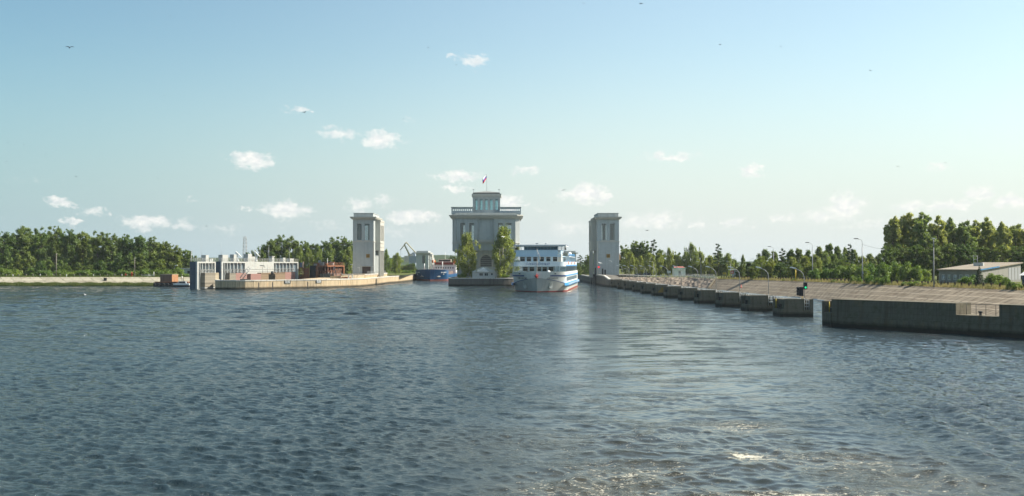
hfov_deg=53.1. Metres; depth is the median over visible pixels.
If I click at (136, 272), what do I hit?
bush
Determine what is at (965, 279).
bush
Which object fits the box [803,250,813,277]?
young tree
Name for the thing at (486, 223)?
lock control house
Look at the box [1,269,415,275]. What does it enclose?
bank
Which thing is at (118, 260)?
young tree
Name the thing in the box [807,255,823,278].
birch tree
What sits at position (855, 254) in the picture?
young tree
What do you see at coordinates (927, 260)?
broadleaf tree
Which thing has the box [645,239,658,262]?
pine tree
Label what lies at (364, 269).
door
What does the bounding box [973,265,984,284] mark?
spruce tree
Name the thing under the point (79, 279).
embankment
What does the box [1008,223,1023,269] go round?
poplar tree
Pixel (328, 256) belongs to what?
young tree
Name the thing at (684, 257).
birch tree
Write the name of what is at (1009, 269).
door panel
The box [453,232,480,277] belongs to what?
birch tree
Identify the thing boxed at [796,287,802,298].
traffic light
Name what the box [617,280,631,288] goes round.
guide pier
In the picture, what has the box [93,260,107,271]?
young tree
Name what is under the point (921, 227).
poplar tree
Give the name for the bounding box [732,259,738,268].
broadleaf tree
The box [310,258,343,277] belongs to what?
dock tower
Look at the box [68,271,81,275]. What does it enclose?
bush
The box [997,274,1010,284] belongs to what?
bush
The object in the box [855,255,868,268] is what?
birch tree
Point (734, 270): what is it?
gatehouse
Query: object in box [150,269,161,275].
bush
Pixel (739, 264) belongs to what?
hills
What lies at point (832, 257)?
birch tree
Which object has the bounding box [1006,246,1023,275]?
broadleaf tree
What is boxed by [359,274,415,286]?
lock wall
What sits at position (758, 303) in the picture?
guide pier
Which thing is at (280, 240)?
broadleaf tree
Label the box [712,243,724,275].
pine tree
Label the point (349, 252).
birch tree
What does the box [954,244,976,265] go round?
broadleaf tree
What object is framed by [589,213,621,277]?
lock tower
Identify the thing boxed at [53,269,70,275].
bush
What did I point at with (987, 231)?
poplar tree
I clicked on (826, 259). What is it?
birch tree
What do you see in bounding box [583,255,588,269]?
broadleaf tree
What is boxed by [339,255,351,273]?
young tree
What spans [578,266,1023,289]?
bank
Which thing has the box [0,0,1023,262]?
sky
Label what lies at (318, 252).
birch tree
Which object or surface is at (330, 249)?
birch tree
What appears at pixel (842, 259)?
birch tree
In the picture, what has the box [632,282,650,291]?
guide pier
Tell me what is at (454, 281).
lock island
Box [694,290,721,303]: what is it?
guide pier
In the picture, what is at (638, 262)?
birch tree
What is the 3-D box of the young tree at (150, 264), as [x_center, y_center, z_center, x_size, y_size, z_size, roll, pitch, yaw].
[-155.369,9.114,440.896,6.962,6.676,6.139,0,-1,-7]
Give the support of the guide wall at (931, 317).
in the water
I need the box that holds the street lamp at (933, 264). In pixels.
[932,238,934,286]
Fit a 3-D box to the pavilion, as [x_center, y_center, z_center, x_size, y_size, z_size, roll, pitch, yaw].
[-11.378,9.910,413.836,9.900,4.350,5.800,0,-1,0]
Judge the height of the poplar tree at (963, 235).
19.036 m
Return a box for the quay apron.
[308,278,339,278]
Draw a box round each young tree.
[0,249,13,270]
[10,253,23,272]
[20,251,35,275]
[34,261,46,274]
[44,259,53,273]
[51,260,67,269]
[64,266,73,271]
[72,262,85,271]
[85,265,93,270]
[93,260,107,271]
[99,261,115,273]
[111,253,122,273]
[119,253,136,271]
[135,253,148,270]
[147,261,154,269]
[150,259,165,270]
[257,250,266,261]
[263,251,276,261]
[281,250,292,261]
[324,250,332,261]
[334,250,344,263]
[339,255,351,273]
[577,264,581,274]
[580,265,588,274]
[735,266,744,277]
[740,254,745,275]
[745,261,751,276]
[756,249,770,272]
[768,250,779,274]
[786,249,797,277]
[793,248,805,265]
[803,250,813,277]
[815,246,827,267]
[822,243,833,255]
[831,246,842,263]
[842,246,849,258]
[848,250,858,269]
[865,253,877,268]
[874,253,882,265]
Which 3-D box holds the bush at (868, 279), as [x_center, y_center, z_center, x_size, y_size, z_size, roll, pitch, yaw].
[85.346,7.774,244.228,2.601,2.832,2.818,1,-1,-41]
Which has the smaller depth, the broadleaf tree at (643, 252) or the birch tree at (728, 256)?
the birch tree at (728, 256)
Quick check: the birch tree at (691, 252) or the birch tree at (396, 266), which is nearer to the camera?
the birch tree at (691, 252)
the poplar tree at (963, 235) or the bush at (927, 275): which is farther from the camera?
the poplar tree at (963, 235)
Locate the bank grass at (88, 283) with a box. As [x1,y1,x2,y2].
[0,275,189,285]
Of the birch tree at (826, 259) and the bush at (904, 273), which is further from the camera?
the birch tree at (826, 259)
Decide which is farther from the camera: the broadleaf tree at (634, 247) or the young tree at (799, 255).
the broadleaf tree at (634, 247)
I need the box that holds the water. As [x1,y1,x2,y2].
[0,267,1023,495]
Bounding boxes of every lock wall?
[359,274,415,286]
[578,274,620,286]
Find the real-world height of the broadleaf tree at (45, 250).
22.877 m
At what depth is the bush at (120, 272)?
423.07 m
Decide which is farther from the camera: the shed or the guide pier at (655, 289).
the shed
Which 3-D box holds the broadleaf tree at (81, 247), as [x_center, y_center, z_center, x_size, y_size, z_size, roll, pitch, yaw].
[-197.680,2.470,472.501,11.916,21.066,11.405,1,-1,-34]
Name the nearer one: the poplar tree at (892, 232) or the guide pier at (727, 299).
the guide pier at (727, 299)
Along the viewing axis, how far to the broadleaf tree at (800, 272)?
334.50 m
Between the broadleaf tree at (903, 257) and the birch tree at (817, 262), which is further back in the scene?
the birch tree at (817, 262)
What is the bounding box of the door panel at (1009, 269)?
[1008,268,1010,278]
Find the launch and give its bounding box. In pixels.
[173,281,189,286]
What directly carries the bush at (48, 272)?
on the bank at (345, 273)
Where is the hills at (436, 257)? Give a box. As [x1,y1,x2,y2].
[11,255,593,266]
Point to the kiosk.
(676, 271)
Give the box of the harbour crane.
[400,242,415,266]
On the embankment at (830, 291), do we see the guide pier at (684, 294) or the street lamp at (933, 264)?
the street lamp at (933, 264)
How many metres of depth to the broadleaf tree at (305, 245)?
518.91 m
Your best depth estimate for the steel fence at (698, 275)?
387.94 m
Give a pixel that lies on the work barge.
(168, 284)
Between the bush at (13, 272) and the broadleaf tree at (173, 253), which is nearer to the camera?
the bush at (13, 272)
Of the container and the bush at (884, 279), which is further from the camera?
the container
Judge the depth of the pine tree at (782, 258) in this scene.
349.74 m
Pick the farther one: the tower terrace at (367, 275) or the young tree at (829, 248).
the tower terrace at (367, 275)
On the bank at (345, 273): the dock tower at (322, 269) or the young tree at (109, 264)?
the young tree at (109, 264)
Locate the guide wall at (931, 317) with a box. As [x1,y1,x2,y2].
[822,299,1023,338]
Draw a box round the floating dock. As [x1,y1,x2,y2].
[215,254,297,279]
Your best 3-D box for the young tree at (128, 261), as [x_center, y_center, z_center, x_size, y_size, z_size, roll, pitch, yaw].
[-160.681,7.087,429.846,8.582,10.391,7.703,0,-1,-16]
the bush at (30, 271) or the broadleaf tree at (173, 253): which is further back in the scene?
the broadleaf tree at (173, 253)
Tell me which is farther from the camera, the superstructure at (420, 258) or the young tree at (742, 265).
the superstructure at (420, 258)
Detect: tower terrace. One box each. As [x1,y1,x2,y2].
[340,271,386,278]
[593,272,645,276]
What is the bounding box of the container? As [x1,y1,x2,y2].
[160,274,177,281]
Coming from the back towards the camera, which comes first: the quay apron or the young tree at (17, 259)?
the young tree at (17, 259)
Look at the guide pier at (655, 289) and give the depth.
283.89 m
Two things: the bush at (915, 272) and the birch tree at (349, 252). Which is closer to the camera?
the bush at (915, 272)
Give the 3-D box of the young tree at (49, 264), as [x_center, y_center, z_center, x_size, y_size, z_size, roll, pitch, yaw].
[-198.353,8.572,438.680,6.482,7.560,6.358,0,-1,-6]
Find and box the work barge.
[153,282,189,286]
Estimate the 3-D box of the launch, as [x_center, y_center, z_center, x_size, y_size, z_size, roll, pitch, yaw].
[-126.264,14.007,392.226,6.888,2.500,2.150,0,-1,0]
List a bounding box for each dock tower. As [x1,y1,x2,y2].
[190,255,218,288]
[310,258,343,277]
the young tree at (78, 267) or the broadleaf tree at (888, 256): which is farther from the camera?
the young tree at (78, 267)
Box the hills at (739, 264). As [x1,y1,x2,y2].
[581,261,859,265]
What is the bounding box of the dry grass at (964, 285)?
[718,277,1023,289]
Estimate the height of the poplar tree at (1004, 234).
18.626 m
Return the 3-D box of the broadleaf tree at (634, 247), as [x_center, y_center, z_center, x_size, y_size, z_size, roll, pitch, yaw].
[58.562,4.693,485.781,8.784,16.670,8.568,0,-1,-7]
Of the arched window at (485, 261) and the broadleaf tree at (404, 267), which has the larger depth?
the broadleaf tree at (404, 267)
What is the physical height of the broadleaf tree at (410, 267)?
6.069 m
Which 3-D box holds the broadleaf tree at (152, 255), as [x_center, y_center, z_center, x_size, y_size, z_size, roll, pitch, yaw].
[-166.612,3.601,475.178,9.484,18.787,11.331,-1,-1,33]
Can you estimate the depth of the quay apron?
398.70 m
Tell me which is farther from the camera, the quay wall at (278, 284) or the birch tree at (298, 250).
the birch tree at (298, 250)
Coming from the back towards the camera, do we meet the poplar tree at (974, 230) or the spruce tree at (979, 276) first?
the poplar tree at (974, 230)
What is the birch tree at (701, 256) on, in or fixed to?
on the bank at (663, 275)
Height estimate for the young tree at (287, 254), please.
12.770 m
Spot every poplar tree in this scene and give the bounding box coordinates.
[882,216,902,261]
[891,212,919,248]
[909,211,937,269]
[923,215,947,279]
[944,217,962,265]
[953,220,978,263]
[967,219,986,253]
[977,216,997,254]
[989,221,1012,260]
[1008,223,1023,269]
[1018,228,1023,255]
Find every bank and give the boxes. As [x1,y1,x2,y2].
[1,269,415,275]
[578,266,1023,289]
[620,277,715,288]
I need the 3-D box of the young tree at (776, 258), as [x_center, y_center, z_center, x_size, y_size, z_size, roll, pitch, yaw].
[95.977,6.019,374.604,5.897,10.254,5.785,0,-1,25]
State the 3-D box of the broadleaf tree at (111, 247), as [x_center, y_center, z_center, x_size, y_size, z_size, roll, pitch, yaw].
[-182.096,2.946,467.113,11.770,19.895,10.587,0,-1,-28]
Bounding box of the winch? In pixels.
[269,271,275,279]
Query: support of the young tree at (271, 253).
on the bank at (345, 273)
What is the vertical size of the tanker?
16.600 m
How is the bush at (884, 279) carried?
on the bank at (663, 275)
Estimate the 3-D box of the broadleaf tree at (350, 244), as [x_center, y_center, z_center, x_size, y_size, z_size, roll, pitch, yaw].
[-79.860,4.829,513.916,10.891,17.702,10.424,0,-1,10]
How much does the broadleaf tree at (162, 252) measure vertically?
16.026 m
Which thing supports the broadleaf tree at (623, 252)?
on the bank at (663, 275)
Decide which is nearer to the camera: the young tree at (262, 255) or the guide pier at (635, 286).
the guide pier at (635, 286)
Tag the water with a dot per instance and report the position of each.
(424, 388)
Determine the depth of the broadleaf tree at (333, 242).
517.56 m
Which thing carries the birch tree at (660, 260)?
on the bank at (663, 275)
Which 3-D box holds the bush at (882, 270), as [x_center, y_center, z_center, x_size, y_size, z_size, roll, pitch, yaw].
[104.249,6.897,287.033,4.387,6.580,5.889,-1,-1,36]
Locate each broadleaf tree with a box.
[0,231,20,267]
[12,225,38,272]
[28,226,54,268]
[44,226,65,269]
[57,228,78,268]
[72,231,92,270]
[83,230,108,270]
[101,233,123,271]
[118,234,134,269]
[128,235,152,269]
[145,236,161,268]
[155,241,172,269]
[167,245,182,269]
[180,249,197,267]
[258,244,267,261]
[264,239,281,261]
[274,234,290,257]
[281,235,299,259]
[299,241,311,269]
[307,243,318,265]
[314,241,326,263]
[322,236,337,261]
[333,236,349,261]
[343,240,352,268]
[400,265,407,270]
[406,263,417,270]
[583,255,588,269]
[619,245,634,271]
[628,240,640,270]
[636,240,651,268]
[655,249,666,270]
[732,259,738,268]
[747,266,758,278]
[772,262,787,277]
[789,264,804,277]
[804,263,818,276]
[822,262,835,269]
[841,262,853,267]
[876,246,900,267]
[891,244,911,265]
[907,244,928,268]
[920,243,947,280]
[934,243,956,268]
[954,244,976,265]
[974,246,992,262]
[991,244,1014,261]
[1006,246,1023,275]
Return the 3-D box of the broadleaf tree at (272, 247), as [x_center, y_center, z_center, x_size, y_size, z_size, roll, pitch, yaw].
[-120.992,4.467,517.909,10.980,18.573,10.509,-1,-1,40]
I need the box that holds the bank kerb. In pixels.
[707,277,716,288]
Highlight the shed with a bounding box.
[181,268,189,273]
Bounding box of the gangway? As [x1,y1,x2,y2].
[240,265,251,279]
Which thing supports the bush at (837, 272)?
on the bank at (663, 275)
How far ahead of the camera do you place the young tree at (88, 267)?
436.91 m
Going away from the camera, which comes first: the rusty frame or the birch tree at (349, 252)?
the rusty frame
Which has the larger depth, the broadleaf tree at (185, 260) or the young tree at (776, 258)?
the broadleaf tree at (185, 260)
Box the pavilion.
[472,267,494,277]
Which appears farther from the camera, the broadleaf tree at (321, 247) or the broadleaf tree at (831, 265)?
the broadleaf tree at (321, 247)
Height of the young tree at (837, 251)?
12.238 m
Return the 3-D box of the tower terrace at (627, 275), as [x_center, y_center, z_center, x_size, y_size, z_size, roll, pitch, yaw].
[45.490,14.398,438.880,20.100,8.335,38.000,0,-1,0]
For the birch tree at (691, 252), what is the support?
on the bank at (663, 275)
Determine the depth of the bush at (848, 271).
291.11 m
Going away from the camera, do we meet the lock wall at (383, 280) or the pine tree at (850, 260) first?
the pine tree at (850, 260)
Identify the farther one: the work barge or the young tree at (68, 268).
the young tree at (68, 268)
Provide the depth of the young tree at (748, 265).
381.46 m
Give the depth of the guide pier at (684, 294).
245.88 m
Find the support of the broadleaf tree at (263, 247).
on the bank at (345, 273)
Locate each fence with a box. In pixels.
[680,274,713,277]
[704,271,729,275]
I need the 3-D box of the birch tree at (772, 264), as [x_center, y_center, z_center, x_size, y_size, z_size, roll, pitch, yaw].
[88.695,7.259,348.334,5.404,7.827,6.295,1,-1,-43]
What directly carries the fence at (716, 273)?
on the bank at (663, 275)
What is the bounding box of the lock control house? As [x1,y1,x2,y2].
[449,189,522,277]
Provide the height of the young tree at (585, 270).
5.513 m
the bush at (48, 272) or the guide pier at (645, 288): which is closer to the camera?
the guide pier at (645, 288)
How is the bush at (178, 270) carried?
on the bank at (345, 273)
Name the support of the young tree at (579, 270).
on the lock wall at (600, 280)
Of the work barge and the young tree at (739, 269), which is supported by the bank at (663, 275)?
the young tree at (739, 269)
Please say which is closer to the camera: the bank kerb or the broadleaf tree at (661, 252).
the bank kerb
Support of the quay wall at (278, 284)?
in the water
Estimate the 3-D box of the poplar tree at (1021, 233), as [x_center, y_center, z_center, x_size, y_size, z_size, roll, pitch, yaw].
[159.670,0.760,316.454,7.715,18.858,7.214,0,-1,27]
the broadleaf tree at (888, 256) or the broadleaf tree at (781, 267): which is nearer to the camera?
the broadleaf tree at (888, 256)
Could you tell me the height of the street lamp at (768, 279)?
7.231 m
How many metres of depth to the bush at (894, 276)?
294.39 m
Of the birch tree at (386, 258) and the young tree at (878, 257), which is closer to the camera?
the young tree at (878, 257)
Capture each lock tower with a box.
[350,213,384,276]
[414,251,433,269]
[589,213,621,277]
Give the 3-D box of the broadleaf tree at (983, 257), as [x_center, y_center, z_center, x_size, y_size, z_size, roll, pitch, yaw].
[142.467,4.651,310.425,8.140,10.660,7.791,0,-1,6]
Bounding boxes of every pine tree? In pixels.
[576,255,583,265]
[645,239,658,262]
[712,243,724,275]
[777,248,789,267]
[844,244,857,266]
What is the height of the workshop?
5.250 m
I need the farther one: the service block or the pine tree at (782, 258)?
the service block
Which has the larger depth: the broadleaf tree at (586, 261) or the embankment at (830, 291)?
the broadleaf tree at (586, 261)
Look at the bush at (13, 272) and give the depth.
426.64 m
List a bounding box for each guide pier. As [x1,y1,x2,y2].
[610,279,625,286]
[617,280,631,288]
[623,281,636,289]
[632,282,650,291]
[640,283,660,293]
[651,285,670,295]
[663,286,686,297]
[678,288,701,300]
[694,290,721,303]
[715,292,745,306]
[741,295,775,311]
[773,298,812,316]
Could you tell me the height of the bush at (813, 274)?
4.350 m
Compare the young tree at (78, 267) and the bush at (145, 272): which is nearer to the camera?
the bush at (145, 272)
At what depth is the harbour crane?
1048.62 m
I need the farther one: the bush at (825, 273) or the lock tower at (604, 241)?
the lock tower at (604, 241)
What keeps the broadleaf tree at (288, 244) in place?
on the bank at (345, 273)
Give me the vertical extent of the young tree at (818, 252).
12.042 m
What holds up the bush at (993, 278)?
on the bank at (663, 275)
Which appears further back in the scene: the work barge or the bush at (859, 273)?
the work barge
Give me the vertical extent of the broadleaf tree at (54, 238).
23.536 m
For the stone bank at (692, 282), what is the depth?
395.11 m
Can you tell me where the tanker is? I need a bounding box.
[415,257,456,280]
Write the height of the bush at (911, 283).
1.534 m
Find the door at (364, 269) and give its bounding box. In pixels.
[362,267,370,273]
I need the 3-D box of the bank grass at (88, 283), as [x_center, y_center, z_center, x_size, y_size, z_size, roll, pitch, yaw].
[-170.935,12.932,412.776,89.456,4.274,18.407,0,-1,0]
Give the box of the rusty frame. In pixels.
[299,262,308,278]
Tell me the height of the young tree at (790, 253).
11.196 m
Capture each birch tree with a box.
[290,245,306,276]
[302,247,316,276]
[312,246,323,262]
[321,243,334,260]
[343,247,352,273]
[384,248,391,273]
[391,252,403,273]
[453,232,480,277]
[491,225,519,277]
[620,252,635,273]
[633,256,644,273]
[642,252,657,274]
[654,253,668,275]
[663,247,675,275]
[672,254,683,266]
[680,251,693,275]
[684,241,699,275]
[694,251,705,275]
[699,255,716,274]
[711,252,727,275]
[722,253,734,275]
[751,256,769,277]
[763,258,778,277]
[785,257,799,277]
[796,256,811,278]
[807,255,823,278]
[820,252,830,269]
[827,254,838,264]
[836,254,847,277]
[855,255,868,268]
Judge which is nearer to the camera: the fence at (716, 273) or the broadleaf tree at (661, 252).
the fence at (716, 273)
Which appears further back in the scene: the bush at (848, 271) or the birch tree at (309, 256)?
the birch tree at (309, 256)
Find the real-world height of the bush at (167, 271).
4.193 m
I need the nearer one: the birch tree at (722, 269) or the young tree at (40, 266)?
the young tree at (40, 266)
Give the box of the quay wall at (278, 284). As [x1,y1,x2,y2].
[215,278,359,289]
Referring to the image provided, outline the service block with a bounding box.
[330,273,342,277]
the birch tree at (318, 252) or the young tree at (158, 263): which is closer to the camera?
the young tree at (158, 263)
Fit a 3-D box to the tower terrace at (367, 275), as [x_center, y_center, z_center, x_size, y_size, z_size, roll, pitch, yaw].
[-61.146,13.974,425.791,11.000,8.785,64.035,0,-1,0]
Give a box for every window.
[469,223,473,238]
[480,255,491,266]
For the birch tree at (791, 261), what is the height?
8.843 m
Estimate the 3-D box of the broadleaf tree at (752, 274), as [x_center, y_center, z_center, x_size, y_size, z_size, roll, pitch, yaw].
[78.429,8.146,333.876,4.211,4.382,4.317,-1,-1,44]
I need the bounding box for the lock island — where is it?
[448,276,514,285]
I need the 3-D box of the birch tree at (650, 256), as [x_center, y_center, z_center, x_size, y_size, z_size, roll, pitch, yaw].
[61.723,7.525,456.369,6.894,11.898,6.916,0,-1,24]
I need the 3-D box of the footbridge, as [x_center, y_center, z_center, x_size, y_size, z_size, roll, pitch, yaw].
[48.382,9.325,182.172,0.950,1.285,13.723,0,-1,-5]
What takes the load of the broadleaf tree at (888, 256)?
on the bank at (663, 275)
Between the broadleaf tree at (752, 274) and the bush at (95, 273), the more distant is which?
the bush at (95, 273)
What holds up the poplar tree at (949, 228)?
on the bank at (663, 275)
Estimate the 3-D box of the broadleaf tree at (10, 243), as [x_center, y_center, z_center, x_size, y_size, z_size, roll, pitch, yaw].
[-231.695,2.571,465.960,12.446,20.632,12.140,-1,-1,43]
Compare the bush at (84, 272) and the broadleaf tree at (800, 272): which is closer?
the broadleaf tree at (800, 272)
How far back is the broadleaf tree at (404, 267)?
640.46 m
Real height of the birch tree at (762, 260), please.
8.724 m
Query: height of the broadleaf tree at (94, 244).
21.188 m
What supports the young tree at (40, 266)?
on the bank at (345, 273)
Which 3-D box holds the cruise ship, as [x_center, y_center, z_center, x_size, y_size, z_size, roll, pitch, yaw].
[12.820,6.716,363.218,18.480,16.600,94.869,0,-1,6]
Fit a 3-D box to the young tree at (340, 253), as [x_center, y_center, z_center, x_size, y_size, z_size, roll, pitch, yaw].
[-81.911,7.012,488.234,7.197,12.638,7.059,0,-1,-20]
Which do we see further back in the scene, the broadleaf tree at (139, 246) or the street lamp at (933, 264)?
the broadleaf tree at (139, 246)
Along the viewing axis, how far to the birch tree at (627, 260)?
467.07 m
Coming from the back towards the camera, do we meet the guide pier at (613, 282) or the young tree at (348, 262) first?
the young tree at (348, 262)
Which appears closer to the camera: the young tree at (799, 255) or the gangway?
the gangway
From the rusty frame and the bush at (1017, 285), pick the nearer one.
the bush at (1017, 285)
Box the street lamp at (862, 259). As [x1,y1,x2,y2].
[854,238,863,280]
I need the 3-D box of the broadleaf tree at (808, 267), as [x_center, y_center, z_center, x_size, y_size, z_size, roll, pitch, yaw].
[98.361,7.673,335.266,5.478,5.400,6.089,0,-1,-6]
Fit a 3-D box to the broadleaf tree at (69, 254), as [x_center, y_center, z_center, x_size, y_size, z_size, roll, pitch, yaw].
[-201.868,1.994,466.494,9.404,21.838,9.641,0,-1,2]
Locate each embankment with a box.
[0,277,189,282]
[710,279,1023,314]
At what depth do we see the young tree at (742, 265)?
359.97 m
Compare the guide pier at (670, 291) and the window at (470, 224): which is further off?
the window at (470, 224)
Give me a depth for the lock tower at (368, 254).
425.12 m
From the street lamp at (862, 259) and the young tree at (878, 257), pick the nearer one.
the street lamp at (862, 259)
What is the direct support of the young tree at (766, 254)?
on the bank at (663, 275)
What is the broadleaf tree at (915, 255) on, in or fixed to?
on the bank at (663, 275)
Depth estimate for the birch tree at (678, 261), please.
460.95 m
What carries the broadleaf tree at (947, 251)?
on the bank at (663, 275)
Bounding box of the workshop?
[936,262,1022,282]
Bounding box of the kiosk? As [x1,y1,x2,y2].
[672,266,684,275]
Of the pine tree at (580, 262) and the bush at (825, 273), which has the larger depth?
the pine tree at (580, 262)
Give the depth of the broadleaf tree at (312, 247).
522.87 m
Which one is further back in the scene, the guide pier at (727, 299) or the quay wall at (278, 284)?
the quay wall at (278, 284)
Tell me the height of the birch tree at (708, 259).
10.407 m
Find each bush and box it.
[0,268,10,275]
[5,269,23,275]
[24,267,40,275]
[39,270,52,275]
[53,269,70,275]
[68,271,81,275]
[75,269,91,275]
[90,270,101,275]
[100,269,113,275]
[115,269,128,275]
[128,270,139,275]
[138,268,153,275]
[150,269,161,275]
[159,269,171,273]
[171,267,184,275]
[807,268,819,279]
[819,268,833,278]
[830,265,843,279]
[841,263,855,279]
[849,275,857,281]
[853,266,870,278]
[863,261,876,278]
[863,275,873,283]
[875,261,892,278]
[880,276,890,283]
[889,262,902,280]
[896,262,911,280]
[908,264,923,280]
[908,281,920,285]
[921,269,931,280]
[956,276,973,283]
[984,273,1002,284]
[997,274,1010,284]
[1005,280,1015,288]
[1012,284,1022,289]
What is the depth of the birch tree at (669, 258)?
465.56 m
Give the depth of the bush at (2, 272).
426.47 m
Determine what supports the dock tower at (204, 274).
in the water
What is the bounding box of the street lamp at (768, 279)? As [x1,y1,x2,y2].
[756,266,768,294]
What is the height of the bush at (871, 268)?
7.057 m
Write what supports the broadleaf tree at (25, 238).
on the bank at (345, 273)
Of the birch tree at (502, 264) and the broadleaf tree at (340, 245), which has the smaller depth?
the birch tree at (502, 264)
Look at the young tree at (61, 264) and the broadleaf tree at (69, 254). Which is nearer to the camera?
the young tree at (61, 264)
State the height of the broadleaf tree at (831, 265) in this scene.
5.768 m
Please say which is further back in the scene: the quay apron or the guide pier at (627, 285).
the quay apron
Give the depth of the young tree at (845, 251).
379.03 m
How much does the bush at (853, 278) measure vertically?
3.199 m
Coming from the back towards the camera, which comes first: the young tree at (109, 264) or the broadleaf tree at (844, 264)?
the young tree at (109, 264)
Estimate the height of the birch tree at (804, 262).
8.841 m
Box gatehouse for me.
[728,269,744,276]
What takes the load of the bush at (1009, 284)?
on the bank at (663, 275)
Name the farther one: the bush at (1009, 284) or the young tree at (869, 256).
the young tree at (869, 256)
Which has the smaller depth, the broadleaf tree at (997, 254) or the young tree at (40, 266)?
the broadleaf tree at (997, 254)
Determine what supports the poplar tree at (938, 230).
on the bank at (663, 275)
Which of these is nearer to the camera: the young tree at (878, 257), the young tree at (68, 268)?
the young tree at (878, 257)
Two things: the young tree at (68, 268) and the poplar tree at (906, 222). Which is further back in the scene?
the young tree at (68, 268)
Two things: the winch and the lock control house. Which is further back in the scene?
the lock control house
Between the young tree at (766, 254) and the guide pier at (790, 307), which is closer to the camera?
the guide pier at (790, 307)
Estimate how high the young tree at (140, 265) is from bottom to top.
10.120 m
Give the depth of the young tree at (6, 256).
439.07 m
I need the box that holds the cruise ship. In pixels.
[511,243,578,291]
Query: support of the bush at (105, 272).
on the bank at (345, 273)
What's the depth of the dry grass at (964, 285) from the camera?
231.86 m
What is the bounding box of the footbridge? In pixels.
[768,296,800,302]
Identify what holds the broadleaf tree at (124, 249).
on the bank at (345, 273)
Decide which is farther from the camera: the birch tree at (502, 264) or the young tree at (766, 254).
the birch tree at (502, 264)
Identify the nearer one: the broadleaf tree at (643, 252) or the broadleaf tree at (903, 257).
the broadleaf tree at (903, 257)
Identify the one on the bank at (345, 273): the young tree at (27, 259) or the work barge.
the young tree at (27, 259)
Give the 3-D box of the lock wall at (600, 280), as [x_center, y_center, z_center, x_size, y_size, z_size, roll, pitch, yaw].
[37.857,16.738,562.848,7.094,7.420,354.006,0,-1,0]
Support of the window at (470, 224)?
in the lock control house
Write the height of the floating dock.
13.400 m

